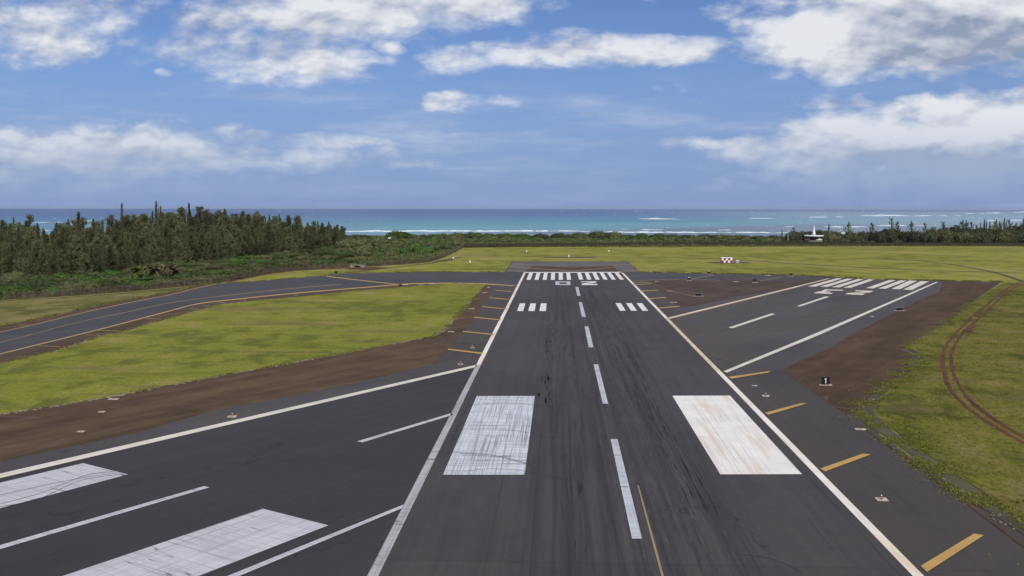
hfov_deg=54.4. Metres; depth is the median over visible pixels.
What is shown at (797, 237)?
bush
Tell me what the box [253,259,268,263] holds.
bush
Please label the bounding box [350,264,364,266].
culvert
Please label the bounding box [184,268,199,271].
bush
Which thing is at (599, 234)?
bush
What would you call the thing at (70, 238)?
ironwood tree
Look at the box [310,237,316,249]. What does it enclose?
ironwood tree
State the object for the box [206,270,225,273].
bush
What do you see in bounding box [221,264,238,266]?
bush
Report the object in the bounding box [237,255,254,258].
bush
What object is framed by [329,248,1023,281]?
field track
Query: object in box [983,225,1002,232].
bush
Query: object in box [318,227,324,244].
ironwood tree
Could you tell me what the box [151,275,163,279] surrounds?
bush
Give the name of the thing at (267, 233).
ironwood tree
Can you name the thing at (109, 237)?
ironwood tree
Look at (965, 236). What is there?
bush
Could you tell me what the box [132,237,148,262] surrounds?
ironwood tree
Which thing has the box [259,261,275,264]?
bush
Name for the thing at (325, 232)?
ironwood tree
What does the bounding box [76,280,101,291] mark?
bush
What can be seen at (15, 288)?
bush
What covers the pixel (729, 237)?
bush
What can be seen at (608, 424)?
runway
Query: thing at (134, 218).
ironwood tree
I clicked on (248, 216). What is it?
ironwood tree
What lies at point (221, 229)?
ironwood tree
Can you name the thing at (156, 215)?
ironwood tree
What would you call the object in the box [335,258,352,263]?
bush
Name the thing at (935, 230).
bush
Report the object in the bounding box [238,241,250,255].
ironwood tree
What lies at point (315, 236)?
ironwood tree
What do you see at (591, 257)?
service track
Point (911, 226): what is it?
windswept tree
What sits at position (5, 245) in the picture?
ironwood tree
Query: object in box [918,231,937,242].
bush
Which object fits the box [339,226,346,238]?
ironwood tree
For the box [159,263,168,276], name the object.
palm tree
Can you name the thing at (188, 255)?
ironwood tree
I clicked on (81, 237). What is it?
ironwood tree
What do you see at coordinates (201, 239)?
ironwood tree
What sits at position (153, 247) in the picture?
ironwood tree
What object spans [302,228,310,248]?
ironwood tree
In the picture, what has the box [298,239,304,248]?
ironwood tree
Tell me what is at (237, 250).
ironwood tree
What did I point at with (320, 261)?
bush
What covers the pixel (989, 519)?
earth strip
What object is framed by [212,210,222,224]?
ironwood tree
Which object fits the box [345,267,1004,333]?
earth strip
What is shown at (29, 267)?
ironwood tree
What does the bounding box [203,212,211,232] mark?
ironwood tree
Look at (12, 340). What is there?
taxiway
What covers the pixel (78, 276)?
bush
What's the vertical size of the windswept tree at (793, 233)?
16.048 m
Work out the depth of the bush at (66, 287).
343.70 m
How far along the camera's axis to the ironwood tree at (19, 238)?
501.99 m
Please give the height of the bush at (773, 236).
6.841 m
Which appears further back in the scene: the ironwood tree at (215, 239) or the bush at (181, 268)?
the ironwood tree at (215, 239)
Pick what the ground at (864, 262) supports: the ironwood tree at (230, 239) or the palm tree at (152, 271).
the palm tree at (152, 271)
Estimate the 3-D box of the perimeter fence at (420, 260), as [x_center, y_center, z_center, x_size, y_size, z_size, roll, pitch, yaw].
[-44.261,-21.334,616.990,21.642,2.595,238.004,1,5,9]
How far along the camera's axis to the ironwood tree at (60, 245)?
442.64 m
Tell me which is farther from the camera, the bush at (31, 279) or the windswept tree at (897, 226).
the windswept tree at (897, 226)
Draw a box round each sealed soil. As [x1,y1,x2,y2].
[0,285,493,460]
[527,266,617,271]
[647,279,818,307]
[721,274,830,280]
[782,281,997,414]
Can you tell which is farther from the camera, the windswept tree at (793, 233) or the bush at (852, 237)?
the windswept tree at (793, 233)
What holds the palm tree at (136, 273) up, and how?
on the ground at (864, 262)
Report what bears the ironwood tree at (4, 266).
on the scrubland
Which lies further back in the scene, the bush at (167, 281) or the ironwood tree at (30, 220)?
the ironwood tree at (30, 220)
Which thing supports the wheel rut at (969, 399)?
on the verge grass at (984, 457)
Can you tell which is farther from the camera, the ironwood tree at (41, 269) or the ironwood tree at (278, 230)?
the ironwood tree at (278, 230)
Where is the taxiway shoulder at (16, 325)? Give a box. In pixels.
[0,286,198,330]
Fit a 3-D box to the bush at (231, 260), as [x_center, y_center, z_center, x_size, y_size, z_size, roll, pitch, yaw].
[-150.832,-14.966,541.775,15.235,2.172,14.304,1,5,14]
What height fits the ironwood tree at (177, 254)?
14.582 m
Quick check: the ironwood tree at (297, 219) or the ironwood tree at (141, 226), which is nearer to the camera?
the ironwood tree at (141, 226)
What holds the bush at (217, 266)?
on the scrubland
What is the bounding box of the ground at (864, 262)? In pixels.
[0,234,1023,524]
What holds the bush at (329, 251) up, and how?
on the scrubland
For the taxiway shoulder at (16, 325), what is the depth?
281.35 m
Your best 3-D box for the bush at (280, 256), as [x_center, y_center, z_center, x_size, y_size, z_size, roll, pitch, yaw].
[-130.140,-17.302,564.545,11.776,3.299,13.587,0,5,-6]
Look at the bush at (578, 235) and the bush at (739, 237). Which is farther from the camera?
the bush at (739, 237)
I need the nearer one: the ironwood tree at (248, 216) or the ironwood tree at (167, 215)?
the ironwood tree at (167, 215)
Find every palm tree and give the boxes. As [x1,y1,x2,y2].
[129,265,145,280]
[142,262,161,279]
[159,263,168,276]
[166,264,180,278]
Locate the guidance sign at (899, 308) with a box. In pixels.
[893,307,904,310]
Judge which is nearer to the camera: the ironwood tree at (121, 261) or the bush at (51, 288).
the bush at (51, 288)
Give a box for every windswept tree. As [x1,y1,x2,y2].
[790,227,796,239]
[843,222,853,234]
[862,222,876,236]
[888,218,894,233]
[892,222,903,235]
[907,221,915,232]
[918,223,929,234]
[939,221,946,233]
[957,220,964,232]
[962,220,968,231]
[966,221,974,233]
[997,221,1002,232]
[1000,218,1007,231]
[1004,219,1013,233]
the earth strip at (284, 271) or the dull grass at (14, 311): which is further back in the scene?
the earth strip at (284, 271)
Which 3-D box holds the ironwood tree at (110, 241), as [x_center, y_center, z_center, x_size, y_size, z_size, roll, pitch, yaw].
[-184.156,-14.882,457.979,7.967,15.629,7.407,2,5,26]
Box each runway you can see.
[0,264,982,575]
[0,278,936,575]
[670,278,934,370]
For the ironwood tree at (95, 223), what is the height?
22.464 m
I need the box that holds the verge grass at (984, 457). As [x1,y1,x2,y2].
[872,283,1023,519]
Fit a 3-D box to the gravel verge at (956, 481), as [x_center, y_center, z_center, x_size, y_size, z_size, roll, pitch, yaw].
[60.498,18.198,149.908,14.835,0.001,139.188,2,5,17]
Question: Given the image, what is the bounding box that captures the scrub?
[23,235,1020,264]
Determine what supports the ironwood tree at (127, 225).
on the ground at (864, 262)
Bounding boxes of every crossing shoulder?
[0,360,472,472]
[240,508,401,575]
[670,280,940,376]
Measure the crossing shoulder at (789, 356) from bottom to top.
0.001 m
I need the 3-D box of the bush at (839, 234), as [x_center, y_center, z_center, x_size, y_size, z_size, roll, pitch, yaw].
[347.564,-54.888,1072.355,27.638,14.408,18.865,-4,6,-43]
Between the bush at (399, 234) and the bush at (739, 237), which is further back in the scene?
the bush at (739, 237)
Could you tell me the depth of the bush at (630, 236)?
1168.02 m
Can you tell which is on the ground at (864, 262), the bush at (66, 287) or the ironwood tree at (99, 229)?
the ironwood tree at (99, 229)
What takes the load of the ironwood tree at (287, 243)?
on the ground at (864, 262)
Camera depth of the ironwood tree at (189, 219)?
607.76 m
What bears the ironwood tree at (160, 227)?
on the ground at (864, 262)
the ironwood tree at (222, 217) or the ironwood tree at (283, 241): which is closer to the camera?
the ironwood tree at (283, 241)
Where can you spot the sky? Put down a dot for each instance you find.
(105, 104)
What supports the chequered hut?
on the ground at (864, 262)
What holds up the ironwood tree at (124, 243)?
on the scrubland
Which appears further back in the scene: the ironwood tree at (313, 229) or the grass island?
the ironwood tree at (313, 229)
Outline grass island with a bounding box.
[0,284,484,413]
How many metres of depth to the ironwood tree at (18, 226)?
557.44 m
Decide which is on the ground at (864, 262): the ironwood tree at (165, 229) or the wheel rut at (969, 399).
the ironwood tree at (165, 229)
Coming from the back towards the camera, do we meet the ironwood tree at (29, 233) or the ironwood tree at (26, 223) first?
the ironwood tree at (26, 223)
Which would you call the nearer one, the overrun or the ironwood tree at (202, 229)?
the overrun
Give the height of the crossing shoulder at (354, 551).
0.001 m
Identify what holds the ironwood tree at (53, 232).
on the ground at (864, 262)
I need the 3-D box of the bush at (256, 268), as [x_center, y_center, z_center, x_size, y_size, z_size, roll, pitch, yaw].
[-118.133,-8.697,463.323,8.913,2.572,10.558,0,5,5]
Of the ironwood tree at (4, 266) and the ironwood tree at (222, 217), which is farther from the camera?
the ironwood tree at (222, 217)
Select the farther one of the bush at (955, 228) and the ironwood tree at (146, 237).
the bush at (955, 228)
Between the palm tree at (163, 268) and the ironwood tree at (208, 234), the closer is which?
the palm tree at (163, 268)
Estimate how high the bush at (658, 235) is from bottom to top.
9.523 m
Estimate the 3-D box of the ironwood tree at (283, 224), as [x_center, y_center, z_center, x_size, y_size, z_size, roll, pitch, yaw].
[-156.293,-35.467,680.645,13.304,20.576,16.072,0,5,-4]
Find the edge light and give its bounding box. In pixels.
[874,494,888,500]
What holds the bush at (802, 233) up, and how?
on the scrubland
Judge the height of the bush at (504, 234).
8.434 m
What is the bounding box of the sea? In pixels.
[0,209,1023,236]
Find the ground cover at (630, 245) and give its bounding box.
[0,240,1023,298]
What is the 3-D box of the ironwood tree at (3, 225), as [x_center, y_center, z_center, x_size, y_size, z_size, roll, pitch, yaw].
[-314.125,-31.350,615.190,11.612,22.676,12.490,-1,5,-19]
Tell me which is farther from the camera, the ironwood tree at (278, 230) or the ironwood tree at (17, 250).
the ironwood tree at (278, 230)
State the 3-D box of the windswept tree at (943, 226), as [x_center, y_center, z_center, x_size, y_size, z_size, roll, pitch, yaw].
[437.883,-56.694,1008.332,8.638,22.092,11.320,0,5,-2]
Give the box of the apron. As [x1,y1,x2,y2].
[0,261,1023,575]
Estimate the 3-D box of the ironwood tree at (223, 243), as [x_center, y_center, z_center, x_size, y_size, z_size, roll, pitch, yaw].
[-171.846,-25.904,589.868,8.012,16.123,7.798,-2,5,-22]
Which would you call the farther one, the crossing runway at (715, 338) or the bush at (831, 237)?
the bush at (831, 237)
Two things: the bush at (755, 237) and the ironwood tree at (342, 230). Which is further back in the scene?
the bush at (755, 237)
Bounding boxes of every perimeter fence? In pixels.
[4,262,349,299]
[366,245,463,266]
[463,241,1023,247]
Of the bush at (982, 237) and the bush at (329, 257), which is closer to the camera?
the bush at (329, 257)
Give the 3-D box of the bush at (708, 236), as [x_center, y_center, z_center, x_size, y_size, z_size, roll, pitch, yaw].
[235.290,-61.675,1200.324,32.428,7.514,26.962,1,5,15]
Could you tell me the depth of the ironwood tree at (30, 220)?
615.75 m
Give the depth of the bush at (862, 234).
1066.43 m
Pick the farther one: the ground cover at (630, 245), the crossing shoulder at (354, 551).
the ground cover at (630, 245)
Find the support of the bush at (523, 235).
on the scrubland
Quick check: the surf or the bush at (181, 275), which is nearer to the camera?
the bush at (181, 275)
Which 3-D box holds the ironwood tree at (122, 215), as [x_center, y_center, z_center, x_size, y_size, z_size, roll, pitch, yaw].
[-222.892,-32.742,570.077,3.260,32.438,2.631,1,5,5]
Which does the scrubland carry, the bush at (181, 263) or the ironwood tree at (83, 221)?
the bush at (181, 263)
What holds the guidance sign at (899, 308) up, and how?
on the sealed soil at (850, 365)
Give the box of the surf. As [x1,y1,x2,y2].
[32,210,1021,232]
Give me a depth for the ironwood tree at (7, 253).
444.38 m
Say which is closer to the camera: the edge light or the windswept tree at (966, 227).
the edge light
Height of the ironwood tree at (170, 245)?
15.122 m
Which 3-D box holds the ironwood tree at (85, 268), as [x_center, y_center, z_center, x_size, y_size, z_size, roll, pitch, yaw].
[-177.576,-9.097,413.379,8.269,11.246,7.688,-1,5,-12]
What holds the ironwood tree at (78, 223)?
on the ground at (864, 262)
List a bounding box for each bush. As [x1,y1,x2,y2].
[0,281,13,286]
[0,284,35,296]
[0,288,12,297]
[1,271,24,276]
[1,275,20,282]
[10,276,42,283]
[19,273,42,278]
[28,285,47,295]
[37,275,65,281]
[42,285,63,295]
[50,282,86,293]
[53,272,70,276]
[53,279,78,284]
[69,274,87,279]
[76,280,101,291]
[84,274,100,277]
[85,271,107,276]
[99,276,125,282]
[100,278,122,289]
[104,269,120,274]
[111,284,140,289]
[120,268,132,272]
[120,275,151,280]
[121,280,160,286]
[149,278,176,284]
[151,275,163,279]
[152,260,173,266]
[154,273,188,278]
[169,267,193,271]
[170,261,192,266]
[174,278,189,283]
[183,276,219,281]
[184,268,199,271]
[190,266,213,270]
[190,272,212,276]
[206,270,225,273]
[207,265,229,268]
[218,258,247,262]
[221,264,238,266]
[222,268,238,272]
[229,261,248,264]
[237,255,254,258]
[238,263,265,267]
[248,267,266,271]
[253,255,267,258]
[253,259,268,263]
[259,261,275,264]
[267,251,284,255]
[269,259,288,261]
[272,255,291,258]
[273,261,293,267]
[283,247,305,252]
[283,252,302,257]
[288,260,311,265]
[293,254,315,260]
[309,252,323,255]
[312,259,328,264]
[320,254,337,259]
[324,249,337,254]
[325,259,347,264]
[334,253,344,258]
[335,251,354,256]
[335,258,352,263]
[347,234,371,239]
[385,230,411,238]
[427,233,447,237]
[448,232,465,237]
[464,232,483,238]
[483,233,498,237]
[495,233,516,237]
[515,233,531,238]
[531,233,548,238]
[549,232,568,237]
[564,232,589,238]
[589,230,609,238]
[607,231,623,237]
[623,234,637,238]
[636,233,647,238]
[648,233,671,237]
[669,234,683,238]
[697,234,715,238]
[713,234,734,239]
[733,234,750,239]
[750,235,765,238]
[766,235,781,238]
[784,231,802,240]
[798,231,811,240]
[809,229,829,238]
[823,234,841,241]
[830,230,842,236]
[842,233,865,241]
[855,231,870,238]
[867,232,899,242]
[880,228,901,236]
[899,231,919,242]
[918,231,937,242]
[925,227,938,235]
[935,230,959,242]
[937,227,957,232]
[949,225,972,232]
[951,230,975,242]
[972,231,994,241]
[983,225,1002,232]
[992,230,1017,243]
[1002,226,1019,231]
[1012,230,1023,242]
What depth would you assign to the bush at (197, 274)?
428.69 m
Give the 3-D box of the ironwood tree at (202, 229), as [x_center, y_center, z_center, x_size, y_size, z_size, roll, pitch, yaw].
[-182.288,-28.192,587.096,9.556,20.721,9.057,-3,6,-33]
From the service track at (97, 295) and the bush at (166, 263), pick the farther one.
the bush at (166, 263)
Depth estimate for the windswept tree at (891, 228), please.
1011.65 m
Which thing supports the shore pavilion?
on the scrubland
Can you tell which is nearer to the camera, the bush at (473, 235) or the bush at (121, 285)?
the bush at (121, 285)
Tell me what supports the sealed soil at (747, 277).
on the apron
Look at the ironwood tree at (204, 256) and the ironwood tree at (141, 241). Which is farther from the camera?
the ironwood tree at (204, 256)
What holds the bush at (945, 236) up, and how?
on the scrubland
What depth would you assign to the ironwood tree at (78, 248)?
448.17 m
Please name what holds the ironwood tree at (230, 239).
on the scrubland
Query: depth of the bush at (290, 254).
586.19 m
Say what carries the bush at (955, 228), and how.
on the scrubland
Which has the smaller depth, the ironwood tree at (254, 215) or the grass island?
the grass island
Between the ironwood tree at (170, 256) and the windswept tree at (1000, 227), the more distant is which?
the windswept tree at (1000, 227)
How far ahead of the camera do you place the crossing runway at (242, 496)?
107.40 m
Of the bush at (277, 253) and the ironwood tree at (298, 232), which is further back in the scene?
the ironwood tree at (298, 232)
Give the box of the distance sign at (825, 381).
[819,377,831,385]
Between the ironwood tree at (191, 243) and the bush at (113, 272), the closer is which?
the bush at (113, 272)
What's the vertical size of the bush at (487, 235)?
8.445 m
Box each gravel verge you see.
[863,349,1023,534]
[904,283,998,348]
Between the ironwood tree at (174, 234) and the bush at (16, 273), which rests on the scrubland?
the bush at (16, 273)
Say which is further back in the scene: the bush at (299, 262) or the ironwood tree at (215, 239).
the ironwood tree at (215, 239)
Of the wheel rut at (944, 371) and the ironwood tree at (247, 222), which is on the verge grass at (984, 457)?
the wheel rut at (944, 371)
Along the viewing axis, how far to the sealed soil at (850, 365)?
208.19 m
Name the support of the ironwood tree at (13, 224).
on the ground at (864, 262)
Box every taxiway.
[0,272,781,354]
[624,272,723,281]
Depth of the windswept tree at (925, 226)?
1021.85 m
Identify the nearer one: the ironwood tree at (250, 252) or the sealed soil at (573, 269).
the sealed soil at (573, 269)
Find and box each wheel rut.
[939,281,1023,443]
[949,282,1023,437]
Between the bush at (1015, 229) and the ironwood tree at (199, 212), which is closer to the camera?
the ironwood tree at (199, 212)
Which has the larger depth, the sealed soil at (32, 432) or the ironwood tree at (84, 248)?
the ironwood tree at (84, 248)
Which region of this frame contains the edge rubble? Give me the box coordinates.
[1,283,1014,529]
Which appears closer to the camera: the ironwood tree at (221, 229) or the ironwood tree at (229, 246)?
the ironwood tree at (229, 246)
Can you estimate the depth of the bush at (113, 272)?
422.84 m
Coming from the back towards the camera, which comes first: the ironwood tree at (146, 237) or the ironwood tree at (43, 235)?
the ironwood tree at (43, 235)
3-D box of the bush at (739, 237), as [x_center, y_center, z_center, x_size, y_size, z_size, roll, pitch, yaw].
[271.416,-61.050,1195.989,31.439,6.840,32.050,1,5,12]
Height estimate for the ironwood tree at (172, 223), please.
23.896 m
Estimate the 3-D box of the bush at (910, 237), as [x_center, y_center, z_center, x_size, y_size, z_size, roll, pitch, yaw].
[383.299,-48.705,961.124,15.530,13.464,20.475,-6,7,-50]
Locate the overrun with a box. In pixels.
[506,262,637,271]
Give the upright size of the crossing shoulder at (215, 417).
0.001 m
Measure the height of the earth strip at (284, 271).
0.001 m
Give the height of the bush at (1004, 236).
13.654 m
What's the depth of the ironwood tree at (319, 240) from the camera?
711.07 m
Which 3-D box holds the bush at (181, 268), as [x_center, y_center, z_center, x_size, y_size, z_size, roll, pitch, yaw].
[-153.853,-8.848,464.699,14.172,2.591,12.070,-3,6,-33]
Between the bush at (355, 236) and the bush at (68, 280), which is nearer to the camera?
the bush at (68, 280)
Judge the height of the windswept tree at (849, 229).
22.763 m
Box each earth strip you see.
[228,268,343,281]
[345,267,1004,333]
[866,429,1023,546]
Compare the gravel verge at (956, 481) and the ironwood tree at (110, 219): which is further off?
the ironwood tree at (110, 219)
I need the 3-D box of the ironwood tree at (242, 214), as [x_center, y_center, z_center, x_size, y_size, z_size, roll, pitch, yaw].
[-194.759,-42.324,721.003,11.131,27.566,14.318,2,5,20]
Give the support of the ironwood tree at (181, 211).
on the ground at (864, 262)
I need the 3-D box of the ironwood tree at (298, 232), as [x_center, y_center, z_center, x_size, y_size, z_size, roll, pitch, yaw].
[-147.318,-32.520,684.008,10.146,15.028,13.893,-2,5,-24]
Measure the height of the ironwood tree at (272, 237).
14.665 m
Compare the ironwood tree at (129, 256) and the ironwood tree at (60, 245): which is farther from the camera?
the ironwood tree at (129, 256)
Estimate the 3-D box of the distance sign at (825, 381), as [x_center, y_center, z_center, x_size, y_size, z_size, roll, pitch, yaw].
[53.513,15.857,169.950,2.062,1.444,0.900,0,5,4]
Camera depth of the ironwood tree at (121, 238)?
511.54 m
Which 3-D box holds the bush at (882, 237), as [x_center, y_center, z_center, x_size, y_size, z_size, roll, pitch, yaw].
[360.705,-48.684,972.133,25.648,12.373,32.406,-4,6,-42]
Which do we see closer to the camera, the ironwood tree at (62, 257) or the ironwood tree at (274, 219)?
the ironwood tree at (62, 257)
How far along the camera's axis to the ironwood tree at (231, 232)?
643.17 m
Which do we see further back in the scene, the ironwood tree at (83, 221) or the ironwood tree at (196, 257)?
the ironwood tree at (83, 221)
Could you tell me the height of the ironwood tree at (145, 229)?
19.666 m
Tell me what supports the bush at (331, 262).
on the scrubland
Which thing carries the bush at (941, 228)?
on the scrubland
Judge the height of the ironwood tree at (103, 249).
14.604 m
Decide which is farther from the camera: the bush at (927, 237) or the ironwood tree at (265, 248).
the bush at (927, 237)
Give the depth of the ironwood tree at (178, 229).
610.43 m
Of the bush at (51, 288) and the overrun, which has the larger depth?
the overrun
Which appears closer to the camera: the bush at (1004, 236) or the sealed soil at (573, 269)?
the sealed soil at (573, 269)
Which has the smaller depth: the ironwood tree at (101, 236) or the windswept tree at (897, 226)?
the ironwood tree at (101, 236)
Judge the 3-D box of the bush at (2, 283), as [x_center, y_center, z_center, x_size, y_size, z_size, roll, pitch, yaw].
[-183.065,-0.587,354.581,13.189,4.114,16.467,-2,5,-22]
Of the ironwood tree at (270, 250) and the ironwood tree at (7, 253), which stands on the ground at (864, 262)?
the ironwood tree at (270, 250)
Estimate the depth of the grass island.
223.30 m
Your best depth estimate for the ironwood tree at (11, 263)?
421.37 m
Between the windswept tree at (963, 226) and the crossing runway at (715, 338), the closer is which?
the crossing runway at (715, 338)
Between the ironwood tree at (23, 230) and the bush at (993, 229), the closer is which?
the ironwood tree at (23, 230)
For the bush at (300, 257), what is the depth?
545.65 m
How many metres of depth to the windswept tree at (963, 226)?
1043.27 m
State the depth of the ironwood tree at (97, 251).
420.54 m
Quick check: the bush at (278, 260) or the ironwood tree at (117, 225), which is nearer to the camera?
the bush at (278, 260)
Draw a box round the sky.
[0,0,1023,209]
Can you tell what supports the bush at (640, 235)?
on the scrubland
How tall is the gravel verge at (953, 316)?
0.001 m
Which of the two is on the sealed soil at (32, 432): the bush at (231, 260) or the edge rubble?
the edge rubble
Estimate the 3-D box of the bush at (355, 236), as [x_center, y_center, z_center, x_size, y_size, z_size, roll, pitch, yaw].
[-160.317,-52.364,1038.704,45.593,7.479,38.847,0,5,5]
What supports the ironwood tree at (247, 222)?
on the ground at (864, 262)
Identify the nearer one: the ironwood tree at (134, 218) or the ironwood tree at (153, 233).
the ironwood tree at (153, 233)
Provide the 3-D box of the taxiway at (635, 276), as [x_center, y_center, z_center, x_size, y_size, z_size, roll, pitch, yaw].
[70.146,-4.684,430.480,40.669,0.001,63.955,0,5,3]
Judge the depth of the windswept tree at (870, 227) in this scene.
1026.55 m
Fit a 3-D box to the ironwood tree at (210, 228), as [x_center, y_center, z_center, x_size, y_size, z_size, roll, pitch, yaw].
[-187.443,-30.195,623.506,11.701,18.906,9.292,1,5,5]
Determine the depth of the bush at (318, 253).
605.59 m
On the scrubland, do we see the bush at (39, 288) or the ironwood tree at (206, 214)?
the bush at (39, 288)
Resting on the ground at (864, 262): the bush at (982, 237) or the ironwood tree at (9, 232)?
the ironwood tree at (9, 232)
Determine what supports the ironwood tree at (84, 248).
on the scrubland
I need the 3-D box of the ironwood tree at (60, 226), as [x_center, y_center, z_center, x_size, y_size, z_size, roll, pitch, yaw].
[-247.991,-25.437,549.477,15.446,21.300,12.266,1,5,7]
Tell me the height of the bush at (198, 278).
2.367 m
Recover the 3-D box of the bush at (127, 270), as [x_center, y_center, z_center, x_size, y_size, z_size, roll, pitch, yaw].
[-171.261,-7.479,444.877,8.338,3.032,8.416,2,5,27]
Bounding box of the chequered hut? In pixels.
[719,257,733,262]
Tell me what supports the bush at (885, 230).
on the scrubland
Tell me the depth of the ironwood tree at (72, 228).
550.08 m
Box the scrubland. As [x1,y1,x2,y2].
[0,235,965,299]
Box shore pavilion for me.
[804,227,823,241]
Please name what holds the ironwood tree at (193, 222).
on the ground at (864, 262)
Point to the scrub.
(366, 245)
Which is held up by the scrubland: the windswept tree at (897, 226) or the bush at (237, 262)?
the bush at (237, 262)
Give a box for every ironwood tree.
[0,219,7,237]
[0,258,10,273]
[1,223,14,243]
[1,243,14,271]
[2,242,15,257]
[4,217,15,237]
[4,255,18,271]
[5,225,16,243]
[9,237,25,257]
[12,222,23,242]
[13,230,24,254]
[13,249,27,272]
[14,244,26,270]
[15,220,29,235]
[20,226,46,244]
[20,229,36,254]
[21,214,40,235]
[22,253,37,273]
[26,242,48,273]
[35,224,47,243]
[35,248,50,274]
[45,255,59,275]
[46,222,57,240]
[46,228,57,250]
[46,242,51,259]
[47,242,60,273]
[53,223,67,238]
[55,237,67,261]
[55,249,68,273]
[60,228,67,242]
[61,250,78,274]
[65,233,75,263]
[65,235,84,269]
[66,219,87,238]
[68,216,88,233]
[73,235,87,266]
[73,253,93,273]
[75,212,83,236]
[75,239,90,267]
[80,237,107,270]
[82,221,105,235]
[82,245,102,271]
[85,229,95,245]
[90,245,105,271]
[92,233,108,247]
[95,225,106,240]
[102,242,108,269]
[103,245,118,271]
[104,214,119,232]
[105,233,118,257]
[106,221,132,243]
[106,228,114,244]
[106,239,117,270]
[112,229,123,249]
[113,247,128,270]
[116,231,127,255]
[116,239,127,265]
[119,215,138,237]
[120,203,124,232]
[121,239,135,267]
[129,225,134,236]
[131,214,143,229]
[131,247,144,264]
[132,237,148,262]
[137,224,143,233]
[138,226,150,241]
[139,213,149,227]
[141,233,157,255]
[145,222,155,230]
[148,238,160,261]
[149,230,162,258]
[153,201,159,234]
[157,248,165,260]
[159,205,161,236]
[161,225,173,245]
[162,213,170,227]
[165,217,178,237]
[166,234,175,258]
[167,230,178,248]
[167,247,173,261]
[170,213,182,226]
[170,225,182,239]
[170,237,185,261]
[177,206,187,223]
[179,222,187,238]
[182,242,193,262]
[185,231,200,259]
[186,203,190,234]
[186,217,198,229]
[191,248,202,261]
[193,206,208,226]
[194,232,209,258]
[195,223,209,251]
[200,212,218,230]
[201,246,207,260]
[202,232,216,256]
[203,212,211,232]
[205,234,218,260]
[208,225,215,232]
[210,228,223,258]
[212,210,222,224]
[216,243,225,259]
[217,225,227,248]
[217,231,227,255]
[218,214,233,225]
[218,215,232,236]
[224,235,234,254]
[224,240,235,258]
[225,225,245,241]
[225,226,236,254]
[232,219,241,232]
[233,237,241,256]
[234,230,246,252]
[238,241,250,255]
[239,211,246,222]
[241,225,253,242]
[242,221,255,236]
[243,213,252,225]
[246,244,252,254]
[250,218,258,232]
[250,237,261,255]
[251,231,263,253]
[252,211,260,217]
[260,235,268,254]
[264,222,274,252]
[266,231,277,249]
[267,241,274,252]
[272,216,277,223]
[274,221,290,247]
[274,226,282,248]
[281,236,296,249]
[281,237,286,251]
[291,215,304,228]
[293,230,304,247]
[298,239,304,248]
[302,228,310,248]
[307,225,317,241]
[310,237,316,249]
[313,228,317,246]
[316,234,324,247]
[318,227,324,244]
[323,225,331,236]
[324,233,332,245]
[331,228,339,245]
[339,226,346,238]
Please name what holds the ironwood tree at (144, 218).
on the ground at (864, 262)
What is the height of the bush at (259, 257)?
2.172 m
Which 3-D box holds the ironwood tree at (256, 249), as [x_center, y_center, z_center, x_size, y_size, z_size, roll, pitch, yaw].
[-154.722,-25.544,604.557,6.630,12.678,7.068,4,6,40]
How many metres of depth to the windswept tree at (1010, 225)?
999.37 m
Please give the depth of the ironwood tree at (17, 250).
439.44 m
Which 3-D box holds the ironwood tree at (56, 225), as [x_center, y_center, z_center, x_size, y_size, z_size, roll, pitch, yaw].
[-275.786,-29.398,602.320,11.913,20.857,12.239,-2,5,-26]
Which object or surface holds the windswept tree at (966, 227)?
on the scrubland
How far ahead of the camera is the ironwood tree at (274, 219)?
749.47 m
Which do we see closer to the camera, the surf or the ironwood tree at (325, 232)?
the ironwood tree at (325, 232)
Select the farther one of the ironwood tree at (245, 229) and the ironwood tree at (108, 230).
the ironwood tree at (245, 229)
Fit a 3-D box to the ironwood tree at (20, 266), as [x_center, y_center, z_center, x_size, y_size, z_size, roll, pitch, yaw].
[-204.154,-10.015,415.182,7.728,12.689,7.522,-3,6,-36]
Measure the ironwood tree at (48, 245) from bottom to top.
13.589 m
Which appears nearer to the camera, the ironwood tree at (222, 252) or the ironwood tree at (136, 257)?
the ironwood tree at (136, 257)
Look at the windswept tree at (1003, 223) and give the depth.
1011.29 m
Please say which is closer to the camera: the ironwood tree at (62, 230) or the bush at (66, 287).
the bush at (66, 287)
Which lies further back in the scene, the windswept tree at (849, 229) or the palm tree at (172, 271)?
the windswept tree at (849, 229)
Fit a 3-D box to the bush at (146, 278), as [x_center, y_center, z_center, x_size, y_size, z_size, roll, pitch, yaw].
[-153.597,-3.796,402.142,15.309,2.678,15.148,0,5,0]
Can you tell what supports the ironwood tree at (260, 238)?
on the ground at (864, 262)
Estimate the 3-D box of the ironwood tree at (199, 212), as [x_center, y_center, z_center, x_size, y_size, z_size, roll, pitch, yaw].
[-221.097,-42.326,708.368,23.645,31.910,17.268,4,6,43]
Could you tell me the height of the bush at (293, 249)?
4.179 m
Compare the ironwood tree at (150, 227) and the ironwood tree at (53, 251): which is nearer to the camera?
the ironwood tree at (53, 251)
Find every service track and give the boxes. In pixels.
[0,285,201,301]
[439,257,748,263]
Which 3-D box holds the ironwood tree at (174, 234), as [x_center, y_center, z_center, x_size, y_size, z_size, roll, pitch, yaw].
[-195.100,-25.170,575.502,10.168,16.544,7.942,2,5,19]
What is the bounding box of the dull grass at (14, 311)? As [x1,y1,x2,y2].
[0,285,198,324]

